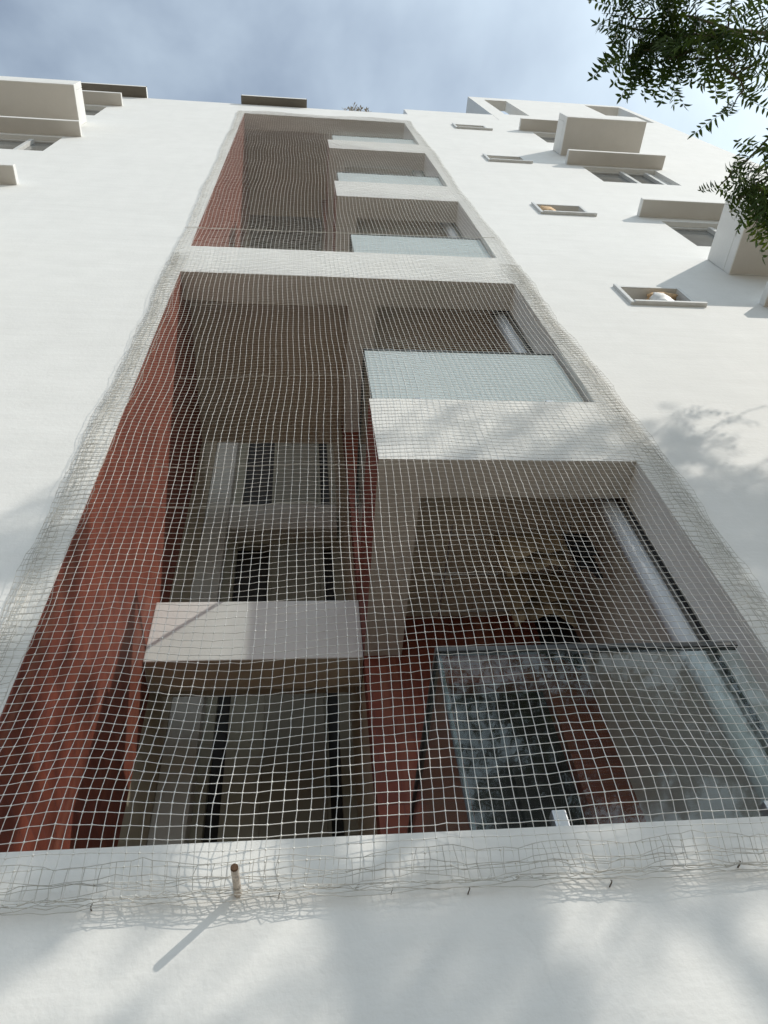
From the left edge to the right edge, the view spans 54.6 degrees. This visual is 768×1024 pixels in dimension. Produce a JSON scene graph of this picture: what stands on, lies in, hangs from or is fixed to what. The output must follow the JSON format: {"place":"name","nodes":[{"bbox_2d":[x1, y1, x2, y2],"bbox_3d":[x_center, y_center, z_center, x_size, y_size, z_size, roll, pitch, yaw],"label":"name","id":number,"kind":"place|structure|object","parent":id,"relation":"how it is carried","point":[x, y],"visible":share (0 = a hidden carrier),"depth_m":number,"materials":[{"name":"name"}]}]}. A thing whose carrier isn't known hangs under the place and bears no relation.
{"place":"outdoors","nodes":[
{"label":"outdoors","id":0,"kind":"place"},
{"bbox_2d":[0,0,767,164],"label":"sky","id":1,"kind":"structure","parent":0,"point":[380,56],"materials":[{"name":"blue"}]},
{"label":"ground","id":2,"kind":"structure","parent":0,"visible":0},
{"bbox_2d":[0,76,767,1023],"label":"apartment building","id":3,"kind":"structure","parent":2,"relation":"on","point":[100,190],"depth_m":4.94,"materials":[{"name":"white paint"}]},
{"bbox_2d":[0,139,54,150],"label":"window","id":4,"kind":"structure","parent":3,"relation":"in","point":[29,144],"depth_m":10.70,"materials":[{"name":"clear glass"}]},
{"bbox_2d":[85,109,100,114],"bbox_3d":[-5.593,-6.964,12.993,1.268,1.018,0.080,0,-54,-6],"label":"window","id":5,"kind":"structure","parent":3,"relation":"in","point":[88,112],"depth_m":13.35,"materials":[{"name":"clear glass"}]},
{"bbox_2d":[344,103,368,111],"bbox_3d":[-0.553,-8.211,15.137,0.630,0.256,0.215,0,-54,-6],"label":"roof weed","id":6,"kind":"object","parent":3,"relation":"on","point":[355,108],"visible":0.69,"depth_m":15.13,"materials":[{"name":"grey plant"}]},
{"bbox_2d":[0,110,767,914],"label":"bird net","id":7,"kind":"object","parent":3,"relation":"hanging from","point":[568,342],"visible":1,"depth_m":3.51,"materials":[{"name":"white plastic"}]},
{"bbox_2d":[452,123,492,130],"bbox_3d":[1.689,-7.340,14.374,0.716,0.475,0.238,0,-54,-6],"label":"ventilator window","id":8,"kind":"structure","parent":3,"relation":"in","point":[459,127],"depth_m":14.14,"materials":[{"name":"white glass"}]},
{"bbox_2d":[425,509,585,618],"bbox_3d":[0.779,0.337,5.051,0.980,0.287,0.810,0,-54,-6],"label":"ceiling rack","id":9,"kind":"object","parent":3,"relation":"hanging from","point":[469,574],"visible":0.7,"depth_m":4.90,"materials":[{"name":"metal"}]},
{"bbox_2d":[493,534,567,576],"bbox_3d":[0.928,0.243,4.622,0.440,0.359,0.123,0,-54,-6],"label":"hanging cloth","id":10,"kind":"object","parent":9,"relation":"hanging from","point":[525,551],"visible":0.83,"depth_m":4.61,"materials":[{"name":"fabric"}]},
{"bbox_2d":[498,573,577,627],"bbox_3d":[0.990,0.542,4.780,0.440,0.466,0.144,0,-54,-6],"label":"hanging cloth","id":11,"kind":"object","parent":9,"relation":"hanging from","point":[523,594],"visible":0.88,"depth_m":4.76,"materials":[{"name":"fabric"}]},
{"bbox_2d":[534,614,585,669],"bbox_3d":[1.162,0.822,4.978,0.272,0.504,0.144,0,-54,-6],"label":"hanging cloth","id":12,"kind":"object","parent":9,"relation":"hanging from","point":[553,623],"visible":0.56,"depth_m":4.94,"materials":[{"name":"black fabric"}]},
{"bbox_2d":[563,534,603,578],"bbox_3d":[1.247,0.250,4.649,0.160,0.381,0.123,0,-54,-6],"label":"hanging cloth","id":13,"kind":"object","parent":9,"relation":"hanging from","point":[584,555],"visible":0.81,"depth_m":4.62,"materials":[{"name":"black fabric"}]},
{"bbox_2d":[483,153,532,163],"bbox_3d":[1.962,-5.562,11.923,0.716,0.475,0.238,0,-54,-6],"label":"ventilator window","id":14,"kind":"structure","parent":3,"relation":"in","point":[523,160],"depth_m":11.70,"materials":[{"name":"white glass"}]},
{"bbox_2d":[450,691,586,829],"bbox_3d":[0.841,1.851,4.295,0.680,2.200,0.090,0,-54,-6],"label":"door","id":15,"kind":"structure","parent":3,"relation":"in","point":[529,780],"depth_m":4.68,"materials":[{"name":"grey glass"}]},
{"bbox_2d":[539,136,554,142],"bbox_3d":[3.510,-6.948,14.018,1.208,1.038,0.080,0,-54,-6],"label":"window","id":16,"kind":"structure","parent":3,"relation":"in","point":[548,139],"depth_m":14.30,"materials":[{"name":"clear glass"}]},
{"bbox_2d":[540,205,555,210],"bbox_3d":[2.039,-3.777,9.336,0.218,0.350,0.112,0,-54,-6],"label":"cloth wad","id":17,"kind":"object","parent":3,"relation":"attached to","point":[546,208],"visible":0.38,"depth_m":9.28,"materials":[{"name":"beige fabric"}]},
{"bbox_2d":[531,202,596,216],"bbox_3d":[2.245,-3.721,9.383,0.716,0.475,0.238,0,-54,-6],"label":"ventilator window","id":18,"kind":"structure","parent":3,"relation":"in","point":[535,205],"depth_m":9.16,"materials":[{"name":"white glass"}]},
{"bbox_2d":[589,171,670,184],"bbox_3d":[3.791,-5.118,11.495,1.208,1.038,0.080,0,-54,-6],"label":"window","id":19,"kind":"structure","parent":3,"relation":"in","point":[645,178],"depth_m":11.66,"materials":[{"name":"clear glass"}]},
{"bbox_2d":[613,284,707,306],"bbox_3d":[2.522,-1.917,6.896,0.716,0.475,0.238,0,-54,-6],"label":"ventilator window","id":20,"kind":"structure","parent":3,"relation":"in","point":[691,303],"depth_m":6.68,"materials":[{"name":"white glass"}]},
{"bbox_2d":[645,292,677,300],"bbox_3d":[2.592,-2.013,6.986,0.318,0.145,0.113,0,-54,-6],"label":"cloth bundle","id":21,"kind":"object","parent":3,"relation":"on","point":[671,295],"visible":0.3,"depth_m":6.95,"materials":[{"name":"brown fabric"}]},
{"bbox_2d":[649,292,674,300],"bbox_3d":[2.548,-1.940,6.847,0.237,0.356,0.141,0,-54,-6],"label":"plastic bag","id":22,"kind":"object","parent":3,"relation":"on","point":[658,296],"visible":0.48,"depth_m":6.78,"materials":[{"name":"white plastic"}]},
{"bbox_2d":[671,227,716,246],"bbox_3d":[4.079,-3.242,8.906,1.208,1.038,0.080,0,-54,-6],"label":"window","id":23,"kind":"structure","parent":3,"relation":"in","point":[698,236],"depth_m":9.12,"materials":[{"name":"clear glass"}]},
{"bbox_2d":[586,0,767,263],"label":"neem tree","id":24,"kind":"object","parent":2,"relation":"on","point":[677,40],"visible":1,"depth_m":3.90,"materials":[{"name":"green plant"}]}
]}

